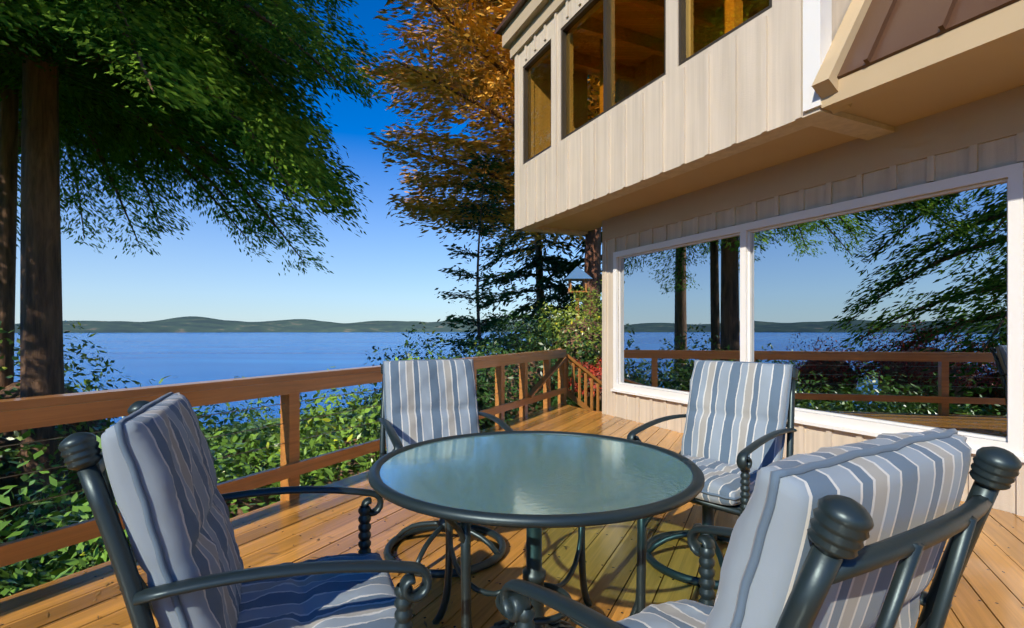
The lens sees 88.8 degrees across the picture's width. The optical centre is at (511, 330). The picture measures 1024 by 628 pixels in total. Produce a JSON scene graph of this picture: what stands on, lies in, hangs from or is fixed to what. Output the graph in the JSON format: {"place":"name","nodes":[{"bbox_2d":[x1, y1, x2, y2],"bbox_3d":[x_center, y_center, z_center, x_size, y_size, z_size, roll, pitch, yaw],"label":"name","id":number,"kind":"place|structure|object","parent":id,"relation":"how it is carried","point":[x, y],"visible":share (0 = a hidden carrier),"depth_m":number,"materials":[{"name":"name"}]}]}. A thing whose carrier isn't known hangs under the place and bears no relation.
{"place":"outdoors","nodes":[
{"label":"outdoors","id":0,"kind":"place"},
{"bbox_2d":[7,404,379,578],"bbox_3d":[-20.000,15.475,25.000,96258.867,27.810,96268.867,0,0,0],"label":"bush","id":1,"kind":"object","parent":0,"point":[259,424],"depth_m":17.21,"materials":[{"name":"green plant"}]},
{"bbox_2d":[0,320,155,539],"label":"shrub","id":2,"kind":"object","parent":1,"relation":"on","point":[11,390],"visible":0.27,"depth_m":9.03,"materials":[{"name":"green plant"}]},
{"bbox_2d":[18,83,184,199],"bbox_3d":[-13.763,-9.267,11.909,10.474,28.008,9.772,0,0,0],"label":"tree","id":3,"kind":"object","parent":1,"relation":"on","point":[121,187],"visible":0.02,"depth_m":11.71,"materials":[{"name":"green plant"}]},
{"bbox_2d":[0,413,256,598],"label":"laurel shrub","id":4,"kind":"object","parent":1,"relation":"on","point":[11,583],"visible":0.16,"depth_m":3.91,"materials":[{"name":"green plant"}]},
{"bbox_2d":[0,0,300,543],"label":"tree","id":5,"kind":"object","parent":1,"relation":"on","point":[9,121],"visible":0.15,"depth_m":9.25,"materials":[{"name":"green plant"}]},
{"bbox_2d":[0,0,392,568],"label":"tree","id":6,"kind":"object","parent":1,"relation":"on","point":[253,117],"visible":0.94,"depth_m":8.24,"materials":[{"name":"green plant"}]},
{"bbox_2d":[0,349,489,582],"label":"shrub","id":7,"kind":"object","parent":1,"relation":"on","point":[263,459],"visible":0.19,"depth_m":5.38,"materials":[{"name":"green plant"}]},
{"bbox_2d":[341,299,601,432],"bbox_3d":[0.083,0.922,10.689,3.818,3.343,8.044,0,0,39],"label":"shrub","id":8,"kind":"object","parent":1,"relation":"on","point":[486,401],"visible":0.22,"depth_m":10.13,"materials":[{"name":"green plant"}]},
{"bbox_2d":[430,153,525,355],"bbox_3d":[-0.701,-1.158,13.944,2.714,7.306,2.782,0,0,-28],"label":"tree","id":9,"kind":"object","parent":1,"relation":"on","point":[477,298],"visible":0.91,"depth_m":13.87,"materials":[{"name":"green plant"}]},
{"bbox_2d":[348,0,615,322],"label":"tree","id":10,"kind":"object","parent":1,"relation":"on","point":[490,78],"visible":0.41,"depth_m":15.20,"materials":[{"name":"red plant"}]},
{"bbox_2d":[466,141,601,353],"bbox_3d":[1.633,-5.129,22.760,6.462,16.009,6.801,0,0,-26],"label":"conifer","id":11,"kind":"object","parent":1,"relation":"on","point":[539,260],"visible":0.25,"depth_m":22.44,"materials":[{"name":"green plant"}]},
{"bbox_2d":[482,279,601,367],"bbox_3d":[1.991,0.257,13.020,5.236,3.839,4.911,0,0,38],"label":"yellow green shrub","id":12,"kind":"object","parent":1,"relation":"on","point":[590,331],"visible":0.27,"depth_m":11.68,"materials":[{"name":"green plant"}]},
{"bbox_2d":[528,75,601,331],"bbox_3d":[4.389,-6.687,20.606,7.228,18.010,6.420,0,0,41],"label":"conifer","id":13,"kind":"object","parent":1,"relation":"on","point":[573,265],"visible":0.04,"depth_m":20.73,"materials":[{"name":"green plant"}]},
{"bbox_2d":[553,356,601,410],"bbox_3d":[2.363,1.067,10.635,3.114,1.608,1.823,0,0,-36],"label":"red maple shrub","id":14,"kind":"object","parent":1,"relation":"on","point":[596,372],"visible":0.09,"depth_m":10.02,"materials":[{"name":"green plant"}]},
{"bbox_2d":[563,266,592,319],"bbox_3d":[1.750,0.162,14.000,0.720,3.764,0.720,0,0,0],"label":"bird feeder","id":15,"kind":"object","parent":1,"relation":"on","point":[577,273],"visible":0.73,"depth_m":13.81,"materials":[{"name":"blue metal"}]},
{"bbox_2d":[14,332,525,427],"bbox_3d":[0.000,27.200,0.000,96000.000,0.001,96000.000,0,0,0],"label":"lake","id":16,"kind":"structure","parent":0,"point":[184,357],"depth_m":564.82,"materials":[{"name":"blue liquid"}]},
{"bbox_2d":[15,316,573,332],"bbox_3d":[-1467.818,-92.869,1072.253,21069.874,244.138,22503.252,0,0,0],"label":"hills","id":17,"kind":"structure","parent":0,"point":[188,324],"depth_m":7248.15,"materials":[{"name":"green plant"}]},
{"bbox_2d":[15,0,615,323],"label":"sky","id":18,"kind":"structure","parent":0,"point":[390,272],"materials":[{"name":"blue"}]},
{"bbox_2d":[0,403,1023,627],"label":"deck floor","id":19,"kind":"structure","parent":0,"point":[994,571],"depth_m":2.76,"materials":[{"name":"brown wood"}]},
{"bbox_2d":[58,392,431,627],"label":"chair","id":20,"kind":"object","parent":19,"relation":"on","point":[154,459],"visible":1,"depth_m":1.12,"materials":[{"name":"blue fabric"}]},
{"bbox_2d":[0,348,601,566],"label":"deck railing","id":21,"kind":"object","parent":19,"relation":"on","point":[23,413],"visible":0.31,"depth_m":3.50,"materials":[{"name":"brown wood"}]},
{"bbox_2d":[378,359,513,577],"bbox_3d":[-0.383,0.686,2.893,0.660,1.023,0.775,0,0,-23],"label":"chair","id":22,"kind":"object","parent":19,"relation":"on","point":[425,400],"visible":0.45,"depth_m":3.02,"materials":[{"name":"blue fabric"}]},
{"bbox_2d":[1,406,1011,627],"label":"deck debris needles","id":23,"kind":"object","parent":19,"relation":"on","point":[425,623],"visible":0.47,"depth_m":2.62,"materials":[{"name":"brown plant"}]},
{"bbox_2d":[368,431,704,627],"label":"table","id":24,"kind":"object","parent":19,"relation":"on","point":[533,483],"visible":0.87,"depth_m":1.72,"materials":[{"name":"glass"}]},
{"bbox_2d":[627,360,797,588],"bbox_3d":[1.064,0.686,2.757,0.775,1.023,0.660,0,0,-40],"label":"chair","id":25,"kind":"object","parent":19,"relation":"on","point":[739,416],"visible":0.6,"depth_m":2.76,"materials":[{"name":"blue fabric"}]},
{"bbox_2d":[495,0,1023,515],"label":"house","id":26,"kind":"structure","parent":19,"relation":"on","point":[825,198],"depth_m":4.48,"materials":[{"name":"beige wood"}]},
{"bbox_2d":[500,427,1022,627],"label":"chair","id":27,"kind":"object","parent":19,"relation":"on","point":[856,535],"visible":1,"depth_m":0.74,"materials":[{"name":"blue fabric"}]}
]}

